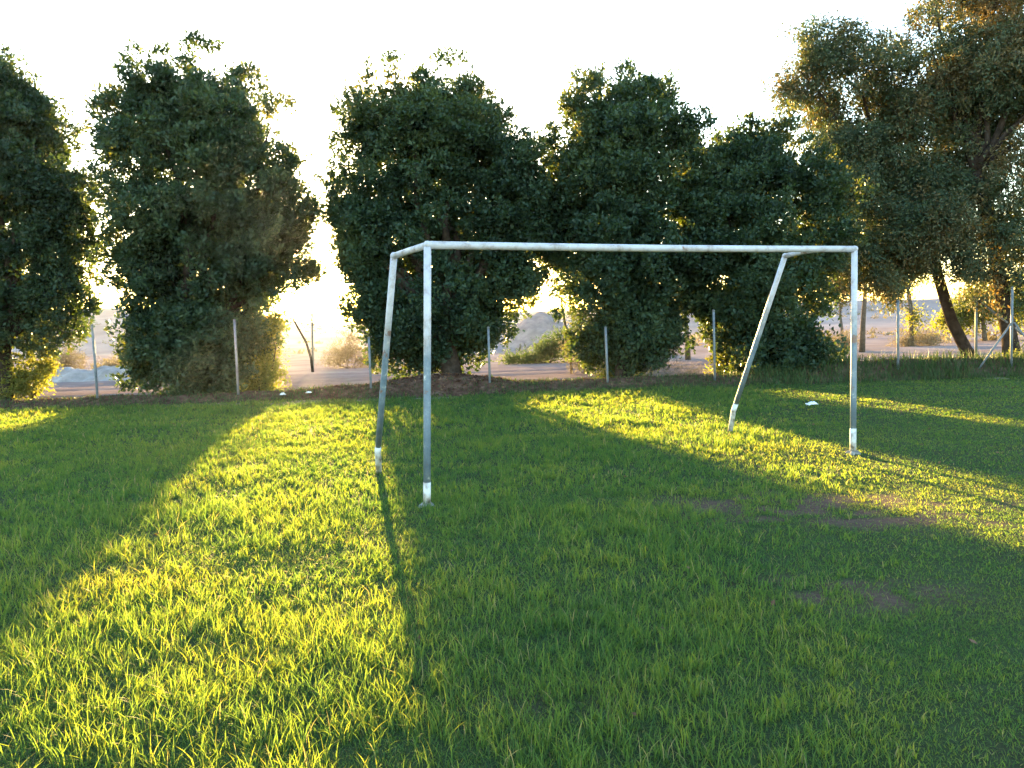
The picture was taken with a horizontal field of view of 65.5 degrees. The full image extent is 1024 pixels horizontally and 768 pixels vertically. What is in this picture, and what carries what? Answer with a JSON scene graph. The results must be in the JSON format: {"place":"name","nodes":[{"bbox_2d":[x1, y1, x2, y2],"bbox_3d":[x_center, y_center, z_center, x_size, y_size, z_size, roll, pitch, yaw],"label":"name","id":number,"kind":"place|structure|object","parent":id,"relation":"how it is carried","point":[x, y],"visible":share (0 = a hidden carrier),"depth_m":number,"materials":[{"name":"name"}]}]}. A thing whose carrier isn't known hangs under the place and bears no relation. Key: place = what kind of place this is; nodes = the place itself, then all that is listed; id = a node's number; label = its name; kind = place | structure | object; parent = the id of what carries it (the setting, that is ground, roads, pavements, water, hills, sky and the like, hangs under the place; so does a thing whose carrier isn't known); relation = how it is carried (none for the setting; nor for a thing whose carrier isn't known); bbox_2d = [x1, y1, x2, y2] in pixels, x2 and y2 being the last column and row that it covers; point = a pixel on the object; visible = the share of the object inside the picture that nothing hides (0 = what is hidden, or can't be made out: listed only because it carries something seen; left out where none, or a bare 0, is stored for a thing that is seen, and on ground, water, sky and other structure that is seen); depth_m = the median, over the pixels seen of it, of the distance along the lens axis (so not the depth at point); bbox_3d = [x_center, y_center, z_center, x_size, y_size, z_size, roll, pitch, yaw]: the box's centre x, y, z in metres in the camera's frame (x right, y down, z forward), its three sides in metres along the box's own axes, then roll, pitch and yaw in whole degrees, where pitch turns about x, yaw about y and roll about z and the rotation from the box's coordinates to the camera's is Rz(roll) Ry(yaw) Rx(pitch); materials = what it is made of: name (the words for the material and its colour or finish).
{"place":"outdoors","nodes":[
{"label":"outdoors","id":0,"kind":"place"},
{"bbox_2d":[0,375,1023,767],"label":"lawn","id":1,"kind":"structure","parent":0,"point":[924,521],"depth_m":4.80,"materials":[{"name":"plant"}]},
{"bbox_2d":[375,241,860,507],"bbox_3d":[1.138,-0.280,9.004,5.363,2.465,2.368,-4,5,-25],"label":"football goal","id":2,"kind":"object","parent":1,"relation":"on","point":[428,246],"visible":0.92,"depth_m":8.05,"materials":[{"name":"paint"}]},
{"bbox_2d":[805,401,817,404],"bbox_3d":[5.198,0.332,13.794,0.221,0.071,0.159,-2,4,0],"label":"paper scrap","id":3,"kind":"object","parent":1,"relation":"on","point":[811,402],"visible":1,"depth_m":13.77,"materials":[{"name":"white paper"}]},
{"bbox_2d":[0,356,1023,410],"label":"earth bank","id":4,"kind":"structure","parent":0,"point":[457,390],"depth_m":19.54,"materials":[{"name":"brown soil"}]},
{"bbox_2d":[0,41,107,399],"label":"broadleaf tree","id":5,"kind":"object","parent":4,"relation":"on","point":[41,183],"visible":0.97,"depth_m":20.86,"materials":[{"name":"green plant"}]},
{"bbox_2d":[76,28,328,396],"bbox_3d":[-8.013,-4.282,21.356,6.442,9.839,5.359,-2,4,0],"label":"broadleaf tree","id":6,"kind":"object","parent":4,"relation":"on","point":[205,260],"visible":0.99,"depth_m":20.34,"materials":[{"name":"green plant"}]},
{"bbox_2d":[308,46,562,378],"bbox_3d":[-1.769,-4.277,21.381,6.104,8.747,5.720,1,5,37],"label":"broadleaf tree","id":7,"kind":"object","parent":4,"relation":"on","point":[444,154],"visible":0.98,"depth_m":20.38,"materials":[{"name":"green plant"}]},
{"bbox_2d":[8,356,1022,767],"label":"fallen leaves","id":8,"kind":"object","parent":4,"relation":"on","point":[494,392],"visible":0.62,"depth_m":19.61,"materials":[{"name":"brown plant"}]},
{"bbox_2d":[643,347,705,376],"bbox_3d":[4.239,-0.538,21.238,1.909,1.238,2.200,-2,4,0],"label":"dry shrub","id":9,"kind":"object","parent":4,"relation":"on","point":[679,368],"visible":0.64,"depth_m":20.90,"materials":[{"name":"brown plant"}]},
{"bbox_2d":[0,0,1023,323],"label":"sky","id":10,"kind":"structure","parent":0,"point":[306,49],"materials":[{"name":"white"}]},
{"bbox_2d":[11,297,1022,357],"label":"hills","id":11,"kind":"structure","parent":0,"point":[327,336],"depth_m":123.59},
{"bbox_2d":[13,298,1023,368],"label":"scrub","id":12,"kind":"object","parent":11,"relation":"on","point":[989,337],"visible":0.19,"depth_m":61.49,"materials":[{"name":"green plant"}]},
{"bbox_2d":[12,323,1023,406],"bbox_3d":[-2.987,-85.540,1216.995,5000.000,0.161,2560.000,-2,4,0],"label":"ground","id":13,"kind":"structure","parent":0,"point":[299,363],"depth_m":40.77,"materials":[{"name":"soil"}]},
{"bbox_2d":[0,351,63,399],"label":"leafy shrub","id":14,"kind":"object","parent":13,"relation":"on","point":[27,382],"visible":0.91,"depth_m":21.58,"materials":[{"name":"green plant"}]},
{"bbox_2d":[50,344,91,368],"bbox_3d":[-20.772,-1.027,36.786,2.614,2.025,2.644,-2,4,0],"label":"dry shrub","id":15,"kind":"object","parent":13,"relation":"on","point":[68,361],"visible":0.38,"depth_m":36.71,"materials":[{"name":"beige plant"}]},
{"bbox_2d":[14,366,129,382],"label":"rubble bank","id":16,"kind":"structure","parent":13,"relation":"on","point":[69,374],"depth_m":32.30,"materials":[{"name":"grey stone"}]},
{"bbox_2d":[91,324,98,397],"bbox_3d":[-10.318,-0.366,19.713,0.071,2.230,0.071,-2,4,0],"label":"fence post","id":17,"kind":"object","parent":13,"relation":"on","point":[94,359],"visible":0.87,"depth_m":19.68,"materials":[{"name":"grey metal"}]},
{"bbox_2d":[85,353,122,367],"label":"dry shrub","id":18,"kind":"object","parent":13,"relation":"on","point":[112,363],"visible":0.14,"depth_m":37.32,"materials":[{"name":"beige plant"}]},
{"bbox_2d":[233,319,239,394],"bbox_3d":[-6.801,-0.487,19.679,0.074,2.230,0.079,-2,4,0],"label":"fence post","id":19,"kind":"object","parent":13,"relation":"on","point":[236,355],"visible":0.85,"depth_m":19.64,"materials":[{"name":"grey metal"}]},
{"bbox_2d":[238,297,291,391],"bbox_3d":[-6.985,-1.018,22.265,1.860,2.905,2.390,-2,4,0],"label":"leafy shrub","id":20,"kind":"object","parent":13,"relation":"on","point":[269,373],"visible":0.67,"depth_m":21.88,"materials":[{"name":"green plant"}]},
{"bbox_2d":[282,308,313,371],"bbox_3d":[-8.771,-1.754,33.091,1.085,2.786,1.801,0,5,29],"label":"dead tree","id":21,"kind":"object","parent":13,"relation":"on","point":[293,319],"visible":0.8,"depth_m":32.93,"materials":[{"name":"brown plant"}]},
{"bbox_2d":[311,312,313,366],"bbox_3d":[-8.373,-1.656,33.446,0.188,2.704,0.109,-2,4,0],"label":"pole","id":22,"kind":"object","parent":13,"relation":"on","point":[312,342],"visible":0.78,"depth_m":33.40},
{"bbox_2d":[314,325,378,368],"bbox_3d":[-7.272,-1.737,36.175,3.405,2.680,2.797,-2,4,0],"label":"dry shrub","id":23,"kind":"object","parent":13,"relation":"on","point":[345,349],"visible":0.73,"depth_m":35.76,"materials":[{"name":"beige plant"}]},
{"bbox_2d":[367,337,371,387],"bbox_3d":[-3.495,-0.323,19.637,0.075,1.680,0.082,-2,4,0],"label":"fence post","id":24,"kind":"object","parent":13,"relation":"on","point":[369,358],"visible":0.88,"depth_m":19.60,"materials":[{"name":"grey metal"}]},
{"bbox_2d":[487,327,490,382],"bbox_3d":[-0.557,-0.499,19.616,0.084,1.830,0.070,-5,5,-37],"label":"fence post","id":25,"kind":"object","parent":13,"relation":"on","point":[488,341],"visible":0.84,"depth_m":19.57,"materials":[{"name":"grey metal"}]},
{"bbox_2d":[0,348,1023,412],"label":"bank weeds","id":26,"kind":"object","parent":13,"relation":"on","point":[924,375],"visible":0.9,"depth_m":19.42,"materials":[{"name":"green plant"}]},
{"bbox_2d":[474,311,574,352],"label":"spoil heap","id":27,"kind":"object","parent":13,"relation":"on","point":[538,323],"visible":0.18,"depth_m":52.80,"materials":[{"name":"grey soil"}]},
{"bbox_2d":[491,320,587,364],"bbox_3d":[1.399,-1.610,34.065,4.732,2.256,2.706,-2,4,0],"label":"leafy shrub","id":28,"kind":"object","parent":13,"relation":"on","point":[546,352],"visible":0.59,"depth_m":33.79,"materials":[{"name":"green plant"}]},
{"bbox_2d":[543,283,573,373],"bbox_3d":[1.663,-1.805,25.291,1.303,3.270,1.738,-5,5,-38],"label":"slender tree","id":29,"kind":"object","parent":13,"relation":"on","point":[562,303],"visible":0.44,"depth_m":25.02,"materials":[{"name":"green plant"}]},
{"bbox_2d":[557,338,599,373],"bbox_3d":[2.246,-1.029,24.431,1.762,1.797,1.994,-2,4,0],"label":"dry shrub","id":30,"kind":"object","parent":13,"relation":"on","point":[576,365],"visible":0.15,"depth_m":24.54,"materials":[{"name":"beige plant"}]},
{"bbox_2d":[604,327,608,382],"bbox_3d":[2.329,-0.548,19.580,0.085,1.730,0.071,-2,4,0],"label":"fence post","id":31,"kind":"object","parent":13,"relation":"on","point":[606,357],"visible":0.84,"depth_m":19.54,"materials":[{"name":"grey metal"}]},
{"bbox_2d":[593,363,659,377],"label":"leafy shrub","id":32,"kind":"object","parent":13,"relation":"on","point":[600,374],"visible":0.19,"depth_m":22.41,"materials":[{"name":"green plant"}]},
{"bbox_2d":[533,56,730,377],"bbox_3d":[3.228,-4.350,21.137,5.508,9.056,4.782,-2,4,0],"label":"broadleaf tree","id":33,"kind":"object","parent":13,"relation":"on","point":[615,162],"visible":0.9,"depth_m":20.59,"materials":[{"name":"green plant"}]},
{"bbox_2d":[673,296,690,359],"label":"slender tree","id":34,"kind":"object","parent":13,"relation":"on","point":[687,357],"depth_m":32.92,"materials":[{"name":"brown plant"}]},
{"bbox_2d":[712,310,715,380],"bbox_3d":[4.959,-0.796,19.521,0.071,2.050,0.078,-2,4,0],"label":"fence post","id":35,"kind":"object","parent":13,"relation":"on","point":[714,349],"visible":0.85,"depth_m":19.50,"materials":[{"name":"grey metal"}]},
{"bbox_2d":[703,339,737,374],"bbox_3d":[6.384,-0.939,22.536,1.694,1.779,1.867,-4,5,-28],"label":"leafy shrub","id":36,"kind":"object","parent":13,"relation":"on","point":[720,362],"visible":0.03,"depth_m":22.40,"materials":[{"name":"green plant"}]},
{"bbox_2d":[669,98,880,374],"bbox_3d":[6.807,-3.708,21.190,5.326,7.539,4.634,-2,4,0],"label":"broadleaf tree","id":37,"kind":"object","parent":13,"relation":"on","point":[770,182],"visible":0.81,"depth_m":20.38,"materials":[{"name":"green plant"}]},
{"bbox_2d":[831,282,849,336],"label":"slender tree","id":38,"kind":"object","parent":13,"relation":"on","point":[841,323],"visible":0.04,"depth_m":39.88,"materials":[{"name":"brown plant"}]},
{"bbox_2d":[830,326,859,350],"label":"dry shrub","id":39,"kind":"object","parent":13,"relation":"on","point":[847,341],"visible":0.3,"depth_m":35.99,"materials":[{"name":"beige plant"}]},
{"bbox_2d":[841,282,867,351],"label":"slender tree","id":40,"kind":"object","parent":13,"relation":"on","point":[862,330],"depth_m":33.87,"materials":[{"name":"brown plant"}]},
{"bbox_2d":[755,7,1012,357],"bbox_3d":[11.056,-5.654,23.699,6.364,10.781,6.075,1,5,35],"label":"feathery tree","id":41,"kind":"object","parent":13,"relation":"on","point":[878,152],"visible":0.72,"depth_m":22.83,"materials":[{"name":"green plant"}]},
{"bbox_2d":[896,300,898,369],"bbox_3d":[9.439,-0.989,19.471,0.071,2.130,0.071,-2,4,0],"label":"fence post","id":42,"kind":"object","parent":13,"relation":"on","point":[897,301],"visible":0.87,"depth_m":19.43,"materials":[{"name":"grey metal"}]},
{"bbox_2d":[882,325,950,346],"bbox_3d":[19.363,-2.177,37.999,3.222,1.537,2.357,-4,5,-26],"label":"dry shrub","id":43,"kind":"object","parent":13,"relation":"on","point":[927,338],"visible":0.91,"depth_m":37.93,"materials":[{"name":"beige plant"}]},
{"bbox_2d":[899,274,934,345],"bbox_3d":[19.288,-4.173,38.222,2.489,4.919,2.461,-2,4,0],"label":"slender tree","id":44,"kind":"object","parent":13,"relation":"on","point":[912,318],"visible":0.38,"depth_m":37.86,"materials":[{"name":"green plant"}]},
{"bbox_2d":[894,0,1023,356],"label":"feathery tree","id":45,"kind":"object","parent":13,"relation":"on","point":[981,81],"visible":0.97,"depth_m":22.20,"materials":[{"name":"green plant"}]},
{"bbox_2d":[925,275,1023,340],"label":"leafy tree","id":46,"kind":"object","parent":13,"relation":"on","point":[968,321],"visible":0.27,"depth_m":41.86,"materials":[{"name":"green plant"}]},
{"bbox_2d":[975,299,1021,352],"bbox_3d":[14.481,-1.465,23.012,2.286,2.223,0.114,-2,4,0],"label":"fence post","id":47,"kind":"object","parent":13,"relation":"on","point":[976,328],"visible":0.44,"depth_m":22.96,"materials":[{"name":"grey metal"}]},
{"bbox_2d":[978,287,1023,368],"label":"fence post","id":48,"kind":"object","parent":13,"relation":"on","point":[1010,325],"visible":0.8,"depth_m":19.39,"materials":[{"name":"grey metal"}]},
{"bbox_2d":[990,340,1023,356],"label":"leafy shrub","id":49,"kind":"object","parent":13,"relation":"on","point":[1021,351],"visible":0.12,"depth_m":22.26,"materials":[{"name":"green plant"}]},
{"bbox_2d":[14,349,1023,399],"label":"dirt road","id":50,"kind":"structure","parent":0,"point":[86,388],"depth_m":26.08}
]}

